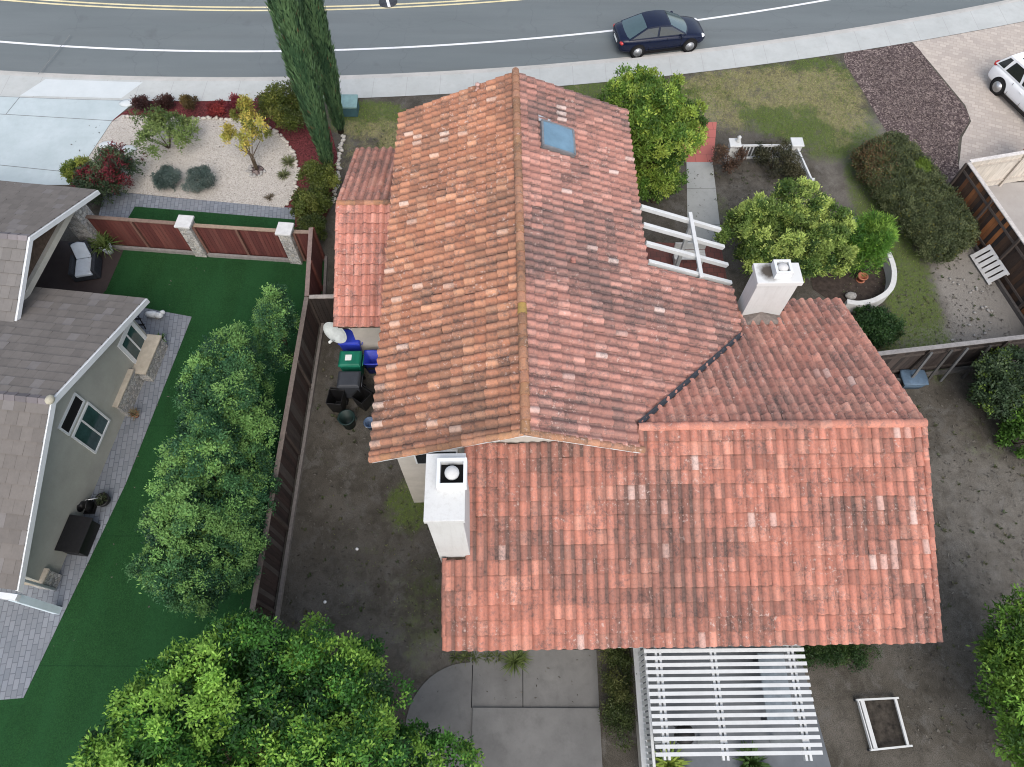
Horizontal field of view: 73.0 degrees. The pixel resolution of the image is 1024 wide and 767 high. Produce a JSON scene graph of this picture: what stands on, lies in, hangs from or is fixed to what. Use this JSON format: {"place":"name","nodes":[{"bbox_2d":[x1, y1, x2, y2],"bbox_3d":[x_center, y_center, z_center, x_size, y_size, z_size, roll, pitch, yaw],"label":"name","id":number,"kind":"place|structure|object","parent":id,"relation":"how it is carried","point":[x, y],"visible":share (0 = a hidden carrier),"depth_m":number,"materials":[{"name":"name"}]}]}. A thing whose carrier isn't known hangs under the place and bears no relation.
{"place":"outdoors","nodes":[
{"label":"outdoors","id":0,"kind":"place"},
{"bbox_2d":[0,96,127,184],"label":"driveway","id":1,"kind":"structure","parent":0,"point":[33,140],"depth_m":30.03,"materials":[{"name":"concrete"}]},
{"bbox_2d":[35,241,122,295],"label":"porch floor","id":2,"kind":"structure","parent":0,"point":[54,275],"depth_m":26.50,"materials":[{"name":"grey concrete"}]},
{"bbox_2d":[68,240,101,281],"bbox_3d":[-16.213,-4.631,26.106,0.940,0.965,1.174,-10,63,-6],"label":"lounge chair","id":3,"kind":"object","parent":2,"relation":"on","point":[84,264],"visible":1,"depth_m":26.10,"materials":[{"name":"fabric"}]},
{"bbox_2d":[87,230,123,256],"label":"potted plant","id":4,"kind":"object","parent":2,"relation":"on","point":[103,244],"visible":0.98,"depth_m":26.47,"materials":[{"name":"green plant"}]},
{"bbox_2d":[20,79,142,97],"bbox_3d":[-19.487,-13.363,31.341,5.269,0.001,1.128,2,62,1],"label":"driveway apron","id":5,"kind":"object","parent":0,"point":[80,88],"visible":1,"depth_m":31.34,"materials":[{"name":"concrete"}]},
{"bbox_2d":[0,308,191,699],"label":"paver patio","id":6,"kind":"structure","parent":0,"point":[26,634],"depth_m":21.29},
{"bbox_2d":[54,514,99,556],"bbox_3d":[-13.374,4.726,21.369,0.690,0.702,1.120,6,62,3],"label":"storage box","id":7,"kind":"object","parent":6,"relation":"on","point":[78,535],"visible":1,"depth_m":21.18,"materials":[{"name":"black plastic"}]},
{"bbox_2d":[0,245,323,766],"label":"turf lawn","id":8,"kind":"structure","parent":0,"point":[113,631],"depth_m":20.95,"materials":[{"name":"green plant"}]},
{"bbox_2d":[85,215,194,254],"bbox_3d":[-14.150,-5.640,26.363,3.772,1.638,0.285,5,62,2],"label":"wooden fence","id":9,"kind":"object","parent":8,"relation":"on","point":[148,235],"visible":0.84,"depth_m":26.37,"materials":[{"name":"brown wood"}]},
{"bbox_2d":[121,477,273,622],"bbox_3d":[-8.343,4.658,19.363,3.314,4.585,3.697,30,66,15],"label":"hedge tree","id":10,"kind":"object","parent":8,"relation":"on","point":[193,575],"visible":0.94,"depth_m":18.03,"materials":[{"name":"green plant"}]},
{"bbox_2d":[142,411,282,563],"bbox_3d":[-8.431,3.297,19.939,3.238,4.841,4.355,0,62,0],"label":"hedge tree","id":11,"kind":"object","parent":8,"relation":"on","point":[205,450],"visible":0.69,"depth_m":19.02,"materials":[{"name":"green plant"}]},
{"bbox_2d":[169,319,282,474],"bbox_3d":[-8.685,0.797,21.344,2.913,4.699,4.527,-15,63,-8],"label":"hedge tree","id":12,"kind":"object","parent":8,"relation":"on","point":[209,383],"visible":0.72,"depth_m":20.24,"materials":[{"name":"green plant"}]},
{"bbox_2d":[192,223,289,261],"bbox_3d":[-10.180,-5.303,26.194,3.306,1.638,0.285,4,62,2],"label":"wooden fence","id":13,"kind":"object","parent":8,"relation":"on","point":[245,243],"visible":0.91,"depth_m":26.23,"materials":[{"name":"brown wood"}]},
{"bbox_2d":[249,282,299,373],"bbox_3d":[-7.795,-1.647,22.964,1.693,4.131,2.788,0,62,0],"label":"hedge tree","id":14,"kind":"object","parent":8,"relation":"on","point":[273,311],"visible":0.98,"depth_m":22.17,"materials":[{"name":"green plant"}]},
{"bbox_2d":[292,230,308,260],"bbox_3d":[-7.712,-5.185,26.137,0.723,1.638,0.186,2,62,1],"label":"wooden fence","id":15,"kind":"object","parent":8,"relation":"on","point":[300,238],"visible":0.62,"depth_m":25.86,"materials":[{"name":"brown wood"}]},
{"bbox_2d":[0,0,1003,76],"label":"street","id":16,"kind":"structure","parent":0,"point":[37,23],"depth_m":33.54,"materials":[{"name":"grey asphalt"}]},
{"bbox_2d":[42,0,475,7],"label":"line","id":17,"kind":"object","parent":16,"relation":"on","point":[245,7],"visible":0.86,"depth_m":34.43,"materials":[{"name":"yellow paint"}]},
{"bbox_2d":[2,0,517,10],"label":"line","id":18,"kind":"object","parent":16,"relation":"on","point":[252,10],"visible":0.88,"depth_m":34.35,"materials":[{"name":"yellow paint"}]},
{"bbox_2d":[0,0,827,51],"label":"edge line","id":19,"kind":"object","parent":16,"relation":"on","point":[383,47],"visible":0.82,"depth_m":32.99,"materials":[{"name":"white paint"}]},
{"bbox_2d":[0,0,1012,78],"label":"gutter","id":20,"kind":"object","parent":16,"relation":"on","point":[504,67],"visible":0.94,"depth_m":32.30,"materials":[{"name":"concrete"}]},
{"bbox_2d":[0,0,1022,80],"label":"kerb","id":21,"kind":"structure","parent":16,"relation":"on","point":[481,71],"depth_m":32.09,"materials":[{"name":"concrete"}]},
{"bbox_2d":[613,10,704,57],"bbox_3d":[6.947,-16.588,32.528,4.276,1.409,1.972,-9,62,-5],"label":"parked car","id":22,"kind":"object","parent":16,"relation":"on","point":[637,35],"visible":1,"depth_m":32.11,"materials":[{"name":"blue paint"}]},
{"bbox_2d":[406,650,598,766],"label":"patio","id":23,"kind":"structure","parent":0,"point":[447,705],"depth_m":19.70,"materials":[{"name":"concrete"}]},
{"bbox_2d":[449,650,503,664],"bbox_3d":[-1.027,7.917,20.030,1.677,0.165,0.585,0,62,0],"label":"weed patch","id":24,"kind":"object","parent":23,"relation":"on","point":[463,655],"visible":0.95,"depth_m":20.06,"materials":[{"name":"green plant"}]},
{"bbox_2d":[496,650,532,679],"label":"grass clump","id":25,"kind":"object","parent":23,"relation":"on","point":[517,658],"visible":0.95,"depth_m":19.91,"materials":[{"name":"green plant"}]},
{"bbox_2d":[0,0,1023,100],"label":"sidewalk","id":26,"kind":"structure","parent":0,"point":[908,32],"depth_m":32.07,"materials":[{"name":"concrete"}]},
{"bbox_2d":[54,31,1023,766],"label":"yard soil","id":27,"kind":"structure","parent":0,"point":[840,689],"depth_m":22.33,"materials":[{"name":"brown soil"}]},
{"bbox_2d":[0,180,167,614],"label":"neighbour house","id":28,"kind":"structure","parent":27,"relation":"on","point":[78,369],"depth_m":21.52,"materials":[{"name":"paint"}]},
{"bbox_2d":[58,392,84,435],"bbox_3d":[-13.346,0.933,20.977,0.049,0.560,1.200,6,62,3],"label":"window","id":29,"kind":"structure","parent":28,"relation":"in","point":[76,403],"depth_m":20.97,"materials":[{"name":"glass"}]},
{"bbox_2d":[71,402,110,453],"bbox_3d":[-13.345,1.422,21.963,0.049,1.360,1.220,6,62,3],"label":"window","id":30,"kind":"structure","parent":28,"relation":"in","point":[91,427],"depth_m":21.94,"materials":[{"name":"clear glass"}]},
{"bbox_2d":[117,321,146,363],"bbox_3d":[-12.958,-1.386,23.713,0.049,1.380,1.100,6,62,3],"label":"window","id":31,"kind":"structure","parent":28,"relation":"in","point":[132,339],"depth_m":23.60,"materials":[{"name":"white glass"}]},
{"bbox_2d":[174,215,207,256],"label":"stone pillar","id":32,"kind":"structure","parent":27,"relation":"on","point":[184,224],"depth_m":25.70,"materials":[{"name":"stone"}]},
{"bbox_2d":[89,115,296,207],"bbox_3d":[-13.404,-9.655,29.405,9.285,0.001,4.669,6,62,3],"label":"gravel bed","id":33,"kind":"object","parent":27,"relation":"on","point":[232,162],"visible":0.69,"depth_m":29.23,"materials":[{"name":"beige gravel"}]},
{"bbox_2d":[59,155,89,185],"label":"shrub","id":34,"kind":"object","parent":33,"relation":"on","point":[66,170],"visible":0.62,"depth_m":27.85,"materials":[{"name":"green plant"}]},
{"bbox_2d":[70,140,146,206],"bbox_3d":[-16.292,-8.418,27.872,2.554,1.651,3.355,41,69,19],"label":"shrub","id":35,"kind":"object","parent":33,"relation":"on","point":[103,172],"visible":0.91,"depth_m":27.59,"materials":[{"name":"red plant"}]},
{"bbox_2d":[126,104,201,159],"bbox_3d":[-14.438,-10.494,28.915,2.786,1.760,2.927,0,62,0],"label":"shrub","id":36,"kind":"object","parent":33,"relation":"on","point":[155,123],"visible":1,"depth_m":28.66,"materials":[{"name":"green plant"}]},
{"bbox_2d":[150,162,185,191],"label":"shrub","id":37,"kind":"object","parent":33,"relation":"on","point":[161,179],"visible":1,"depth_m":28.16,"materials":[{"name":"green plant"}]},
{"bbox_2d":[179,162,217,193],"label":"shrub","id":38,"kind":"object","parent":33,"relation":"on","point":[204,174],"visible":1,"depth_m":28.12,"materials":[{"name":"green plant"}]},
{"bbox_2d":[219,94,272,175],"bbox_3d":[-10.838,-10.157,28.314,1.817,2.553,2.113,40,69,19],"label":"sapling","id":39,"kind":"object","parent":33,"relation":"on","point":[247,115],"visible":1,"depth_m":27.93,"materials":[{"name":"yellow plant"}]},
{"bbox_2d":[99,191,294,219],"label":"edging walk","id":40,"kind":"structure","parent":27,"relation":"on","point":[124,205],"depth_m":28.10,"materials":[{"name":"grey stone"}]},
{"bbox_2d":[128,206,294,228],"bbox_3d":[-11.982,-6.298,27.628,7.051,0.001,1.471,6,62,3],"label":"turf strip","id":41,"kind":"object","parent":27,"relation":"on","point":[200,217],"visible":0.4,"depth_m":27.81,"materials":[{"name":"green plant"}]},
{"bbox_2d":[113,101,337,229],"bbox_3d":[-11.796,-10.212,29.710,11.955,0.001,7.258,23,64,12],"label":"red mulch bed","id":42,"kind":"object","parent":27,"relation":"on","point":[301,143],"visible":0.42,"depth_m":30.01,"materials":[{"name":"red wood"}]},
{"bbox_2d":[128,94,155,111],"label":"shrub","id":43,"kind":"object","parent":42,"relation":"on","point":[141,102],"visible":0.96,"depth_m":30.29,"materials":[{"name":"red plant"}]},
{"bbox_2d":[151,92,177,110],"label":"shrub","id":44,"kind":"object","parent":42,"relation":"on","point":[165,100],"visible":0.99,"depth_m":30.38,"materials":[{"name":"red plant"}]},
{"bbox_2d":[203,99,225,116],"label":"shrub","id":45,"kind":"object","parent":42,"relation":"on","point":[215,107],"visible":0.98,"depth_m":30.33,"materials":[{"name":"red plant"}]},
{"bbox_2d":[252,76,304,132],"bbox_3d":[-9.624,-11.836,29.576,2.397,1.862,2.692,17,63,9],"label":"shrub","id":46,"kind":"object","parent":42,"relation":"on","point":[288,114],"visible":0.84,"depth_m":29.05,"materials":[{"name":"green plant"}]},
{"bbox_2d":[265,0,333,163],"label":"cypress","id":47,"kind":"object","parent":42,"relation":"on","point":[294,46],"visible":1,"depth_m":24.35,"materials":[{"name":"green plant"}]},
{"bbox_2d":[288,183,335,219],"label":"shrub","id":48,"kind":"object","parent":42,"relation":"on","point":[314,198],"visible":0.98,"depth_m":26.98,"materials":[{"name":"green plant"}]},
{"bbox_2d":[295,156,341,195],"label":"shrub","id":49,"kind":"object","parent":42,"relation":"on","point":[318,173],"visible":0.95,"depth_m":27.48,"materials":[{"name":"green plant"}]},
{"bbox_2d":[222,297,323,763],"bbox_3d":[-7.052,4.187,21.069,0.285,1.818,15.370,0,62,0],"label":"wooden fence","id":50,"kind":"object","parent":27,"relation":"on","point":[264,592],"visible":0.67,"depth_m":21.96,"materials":[{"name":"brown wood"}]},
{"bbox_2d":[66,606,484,766],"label":"broadleaf tree","id":51,"kind":"object","parent":27,"relation":"on","point":[209,692],"visible":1,"depth_m":14.60,"materials":[{"name":"green plant"}]},
{"bbox_2d":[275,222,302,263],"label":"stone pillar","id":52,"kind":"structure","parent":27,"relation":"on","point":[284,231],"depth_m":25.58,"materials":[{"name":"stone"}]},
{"bbox_2d":[294,210,327,240],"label":"shrub","id":53,"kind":"object","parent":27,"relation":"on","point":[317,222],"visible":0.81,"depth_m":26.42,"materials":[{"name":"green plant"}]},
{"bbox_2d":[304,227,327,296],"bbox_3d":[-7.154,-3.943,25.378,0.285,1.818,3.141,-4,62,-2],"label":"wooden fence","id":54,"kind":"object","parent":27,"relation":"on","point":[316,256],"visible":0.89,"depth_m":25.41,"materials":[{"name":"brown wood"}]},
{"bbox_2d":[309,294,333,323],"bbox_3d":[-6.109,-2.614,24.688,1.894,1.798,0.186,-1,62,-1],"label":"wooden fence","id":55,"kind":"object","parent":27,"relation":"on","point":[323,305],"visible":0.36,"depth_m":24.39,"materials":[{"name":"brown wood"}]},
{"bbox_2d":[301,0,344,133],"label":"cypress","id":56,"kind":"object","parent":27,"relation":"on","point":[317,26],"visible":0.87,"depth_m":26.33,"materials":[{"name":"green plant"}]},
{"bbox_2d":[326,387,348,412],"bbox_3d":[-5.915,0.572,23.536,0.520,0.850,0.707,6,62,3],"label":"plant pot","id":57,"kind":"object","parent":27,"relation":"on","point":[337,401],"visible":0.92,"depth_m":23.38,"materials":[{"name":"black plastic"}]},
{"bbox_2d":[337,409,356,429],"bbox_3d":[-5.526,1.263,23.311,0.575,0.600,0.575,34,67,17],"label":"plastic tub","id":58,"kind":"object","parent":27,"relation":"on","point":[346,419],"visible":1,"depth_m":23.25,"materials":[{"name":"green plastic"}]},
{"bbox_2d":[341,94,358,116],"bbox_3d":[-7.193,-12.205,30.416,0.880,0.656,0.720,0,62,0],"label":"utility box","id":59,"kind":"object","parent":27,"relation":"on","point":[350,105],"visible":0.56,"depth_m":30.22,"materials":[{"name":"teal metal"}]},
{"bbox_2d":[338,329,362,354],"bbox_3d":[-5.593,-1.383,24.426,0.830,1.109,0.632,2,62,1],"label":"wheelie bin","id":60,"kind":"object","parent":27,"relation":"on","point":[351,343],"visible":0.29,"depth_m":23.97,"materials":[{"name":"blue plastic"}]},
{"bbox_2d":[337,371,365,397],"bbox_3d":[-5.450,0.084,23.649,0.830,1.109,0.632,0,62,0],"label":"wheelie bin","id":61,"kind":"object","parent":27,"relation":"on","point":[349,383],"visible":0.77,"depth_m":23.20,"materials":[{"name":"grey plastic"}]},
{"bbox_2d":[338,351,365,379],"bbox_3d":[-5.497,-0.626,24.018,0.830,1.121,0.632,0,62,0],"label":"wheelie bin","id":62,"kind":"object","parent":27,"relation":"on","point":[351,360],"visible":0.68,"depth_m":23.56,"materials":[{"name":"green plastic"}]},
{"bbox_2d":[351,384,373,410],"bbox_3d":[-5.010,0.511,23.598,0.480,0.800,0.667,32,67,16],"label":"trash bin","id":63,"kind":"object","parent":27,"relation":"on","point":[363,400],"visible":0.91,"depth_m":23.47,"materials":[{"name":"black plastic"}]},
{"bbox_2d":[363,350,377,373],"bbox_3d":[-4.847,-0.724,24.254,0.600,0.800,0.600,0,62,0],"label":"wheelie bin","id":64,"kind":"object","parent":27,"relation":"on","point":[370,364],"visible":0.62,"depth_m":24.13,"materials":[{"name":"blue plastic"}]},
{"bbox_2d":[471,708,601,766],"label":"patio step","id":65,"kind":"object","parent":27,"relation":"on","point":[536,737],"visible":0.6,"depth_m":19.07,"materials":[{"name":"concrete"}]},
{"bbox_2d":[597,648,636,752],"bbox_3d":[2.953,8.554,19.263,1.239,1.007,3.080,0,62,0],"label":"hedge","id":66,"kind":"object","parent":27,"relation":"on","point":[622,661],"visible":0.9,"depth_m":19.11,"materials":[{"name":"green plant"}]},
{"bbox_2d":[314,57,959,651],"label":"lawn grass","id":67,"kind":"structure","parent":27,"relation":"on","point":[698,91],"depth_m":30.66,"materials":[{"name":"green plant"}]},
{"bbox_2d":[333,67,942,651],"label":"house","id":68,"kind":"structure","parent":27,"relation":"on","point":[591,429],"depth_m":18.06,"materials":[{"name":"tile"}]},
{"bbox_2d":[323,322,351,343],"bbox_3d":[-5.839,-1.738,23.364,1.055,0.710,0.649,-11,63,-6],"label":"satellite dish","id":69,"kind":"object","parent":68,"relation":"attached to","point":[335,334],"visible":0.94,"depth_m":23.43,"materials":[{"name":"metal"}]},
{"bbox_2d":[631,647,655,766],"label":"screen wall","id":70,"kind":"structure","parent":27,"relation":"on","point":[642,732],"depth_m":18.72,"materials":[{"name":"beige paint"}]},
{"bbox_2d":[596,62,708,203],"bbox_3d":[5.284,-9.697,26.835,4.512,4.888,3.798,38,68,18],"label":"garden tree","id":71,"kind":"object","parent":27,"relation":"on","point":[664,126],"visible":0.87,"depth_m":25.58,"materials":[{"name":"green plant"}]},
{"bbox_2d":[290,129,1023,732],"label":"yard weeds","id":72,"kind":"object","parent":27,"relation":"on","point":[916,405],"visible":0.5,"depth_m":22.11,"materials":[{"name":"green plant"}]},
{"bbox_2d":[683,122,716,161],"bbox_3d":[8.124,-10.435,29.884,1.750,0.040,2.400,0,62,0],"label":"red landing","id":73,"kind":"object","parent":27,"relation":"on","point":[706,154],"visible":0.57,"depth_m":29.65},
{"bbox_2d":[686,162,719,242],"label":"front walk","id":74,"kind":"structure","parent":27,"relation":"on","point":[702,201],"depth_m":28.38,"materials":[{"name":"concrete"}]},
{"bbox_2d":[709,143,748,173],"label":"shrub","id":75,"kind":"object","parent":27,"relation":"on","point":[733,163],"visible":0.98,"depth_m":28.52,"materials":[{"name":"brown plant"}]},
{"bbox_2d":[725,135,814,181],"bbox_3d":[10.527,-9.000,28.396,3.150,1.300,2.310,0,62,0],"label":"picket fence","id":76,"kind":"object","parent":27,"relation":"on","point":[797,144],"visible":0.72,"depth_m":28.55,"materials":[{"name":"white paint"}]},
{"bbox_2d":[752,138,802,179],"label":"shrub","id":77,"kind":"object","parent":27,"relation":"on","point":[786,156],"visible":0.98,"depth_m":28.49,"materials":[{"name":"green plant"}]},
{"bbox_2d":[712,175,861,282],"bbox_3d":[9.908,-5.307,25.170,5.382,3.738,3.889,-18,64,-9],"label":"garden tree","id":78,"kind":"object","parent":27,"relation":"on","point":[812,245],"visible":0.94,"depth_m":24.38,"materials":[{"name":"green plant"}]},
{"bbox_2d":[780,160,806,183],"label":"shrub","id":79,"kind":"object","parent":27,"relation":"on","point":[796,170],"visible":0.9,"depth_m":28.19,"materials":[{"name":"green plant"}]},
{"bbox_2d":[782,644,882,673],"bbox_3d":[9.299,7.772,19.765,2.924,0.880,1.096,0,62,0],"label":"hedge","id":80,"kind":"object","parent":27,"relation":"on","point":[822,653],"visible":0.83,"depth_m":19.63,"materials":[{"name":"green plant"}]},
{"bbox_2d":[844,218,896,311],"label":"planter wall","id":81,"kind":"structure","parent":27,"relation":"on","point":[890,271],"depth_m":25.71,"materials":[{"name":"white paint"}]},
{"bbox_2d":[853,302,906,348],"bbox_3d":[13.189,-2.163,24.992,1.857,1.005,1.977,-41,69,-19],"label":"shrub","id":82,"kind":"object","parent":27,"relation":"on","point":[881,326],"visible":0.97,"depth_m":24.78,"materials":[{"name":"green plant"}]},
{"bbox_2d":[859,699,905,747],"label":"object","id":83,"kind":"object","parent":27,"relation":"on","point":[885,722],"visible":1,"depth_m":19.31,"materials":[{"name":"brown plant"}]},
{"bbox_2d":[853,697,912,750],"bbox_3d":[10.311,9.452,19.230,1.211,0.210,1.309,-3,62,-2],"label":"bed frame","id":84,"kind":"object","parent":27,"relation":"on","point":[868,725],"visible":1,"depth_m":19.15,"materials":[{"name":"white paint"}]},
{"bbox_2d":[844,43,968,183],"bbox_3d":[18.170,-12.177,30.824,4.121,0.001,8.853,-10,63,-6],"label":"brown mulch bed","id":85,"kind":"object","parent":27,"relation":"on","point":[955,124],"visible":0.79,"depth_m":31.14,"materials":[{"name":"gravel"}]},
{"bbox_2d":[899,369,928,388],"bbox_3d":[13.957,-0.125,24.175,0.897,0.460,0.624,0,62,0],"label":"plastic tote","id":86,"kind":"object","parent":27,"relation":"on","point":[919,380],"visible":0.94,"depth_m":23.98,"materials":[{"name":"blue plastic"}]},
{"bbox_2d":[849,129,981,267],"bbox_3d":[16.028,-7.571,27.519,3.233,1.594,6.780,-16,63,-8],"label":"hedge","id":87,"kind":"object","parent":27,"relation":"on","point":[932,214],"visible":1,"depth_m":27.00,"materials":[{"name":"green plant"}]},
{"bbox_2d":[878,335,1023,381],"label":"wooden fence","id":88,"kind":"object","parent":27,"relation":"on","point":[950,356],"visible":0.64,"depth_m":23.48,"materials":[{"name":"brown wood"}]},
{"bbox_2d":[949,162,1023,325],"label":"wooden fence","id":89,"kind":"object","parent":27,"relation":"on","point":[1002,235],"visible":0.74,"depth_m":26.16,"materials":[{"name":"brown wood"}]},
{"bbox_2d":[970,244,1009,284],"bbox_3d":[18.215,-4.539,26.396,0.552,0.599,1.440,-10,63,-6],"label":"slatted pallet","id":90,"kind":"object","parent":27,"relation":"on","point":[990,266],"visible":1,"depth_m":26.35,"materials":[{"name":"wood"}]},
{"bbox_2d":[965,343,1023,424],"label":"shrub","id":91,"kind":"object","parent":27,"relation":"on","point":[997,384],"visible":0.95,"depth_m":22.61,"materials":[{"name":"green plant"}]},
{"bbox_2d":[966,579,1023,766],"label":"garden tree","id":92,"kind":"object","parent":27,"relation":"on","point":[1001,653],"visible":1,"depth_m":17.55,"materials":[{"name":"green plant"}]},
{"bbox_2d":[969,151,1023,186],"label":"roof","id":93,"kind":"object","parent":27,"relation":"on","point":[1000,170],"visible":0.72,"depth_m":27.71,"materials":[{"name":"beige paint"}]},
{"bbox_2d":[988,182,1023,236],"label":"side yard slab","id":94,"kind":"structure","parent":27,"relation":"on","point":[1009,197],"depth_m":28.38,"materials":[{"name":"grey concrete"}]},
{"bbox_2d":[993,405,1023,458],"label":"shrub","id":95,"kind":"object","parent":27,"relation":"on","point":[1009,429],"visible":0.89,"depth_m":22.58,"materials":[{"name":"green plant"}]},
{"bbox_2d":[643,242,726,284],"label":"entry floor","id":96,"kind":"structure","parent":0,"point":[707,268],"depth_m":26.89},
{"bbox_2d":[640,204,731,285],"bbox_3d":[5.583,-3.716,23.722,2.930,4.587,2.640,-1,62,-1],"label":"entry trellis","id":97,"kind":"object","parent":96,"relation":"on","point":[681,252],"visible":0.88,"depth_m":22.22,"materials":[{"name":"white paint"}]},
{"bbox_2d":[640,647,830,766],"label":"pergola floor","id":98,"kind":"structure","parent":0,"point":[773,761],"depth_m":19.37,"materials":[{"name":"grey concrete"}]},
{"bbox_2d":[654,741,691,766],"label":"leafy plant","id":99,"kind":"object","parent":98,"relation":"on","point":[673,762],"visible":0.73,"depth_m":18.68,"materials":[{"name":"green plant"}]},
{"bbox_2d":[644,645,822,760],"bbox_3d":[5.470,8.496,18.401,4.148,2.510,2.670,0,62,0],"label":"slatted pergola","id":100,"kind":"object","parent":98,"relation":"on","point":[802,738],"visible":0.87,"depth_m":17.29,"materials":[{"name":"white paint"}]},
{"bbox_2d":[732,740,770,766],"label":"leafy plant","id":101,"kind":"object","parent":98,"relation":"on","point":[751,761],"visible":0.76,"depth_m":18.69,"materials":[{"name":"green plant"}]},
{"bbox_2d":[753,653,794,719],"bbox_3d":[7.281,8.562,19.389,0.750,0.710,1.800,0,62,0],"label":"patio table","id":102,"kind":"object","parent":98,"relation":"on","point":[775,689],"visible":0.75,"depth_m":19.07,"materials":[{"name":"metal"}]},
{"bbox_2d":[811,250,885,302],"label":"planter soil","id":103,"kind":"structure","parent":0,"point":[828,287],"depth_m":26.32,"materials":[{"name":"brown soil"}]},
{"bbox_2d":[831,206,900,278],"bbox_3d":[13.121,-5.330,25.956,2.510,2.385,2.882,0,62,0],"label":"feathery shrub","id":104,"kind":"object","parent":103,"relation":"on","point":[877,232],"visible":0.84,"depth_m":25.46,"materials":[{"name":"green plant"}]},
{"bbox_2d":[912,22,1023,180],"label":"paver driveway","id":105,"kind":"structure","parent":0,"point":[962,64],"depth_m":31.75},
{"bbox_2d":[988,51,1023,116],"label":"parked car","id":106,"kind":"object","parent":105,"relation":"on","point":[1006,75],"visible":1,"depth_m":30.48,"materials":[{"name":"white paint"}]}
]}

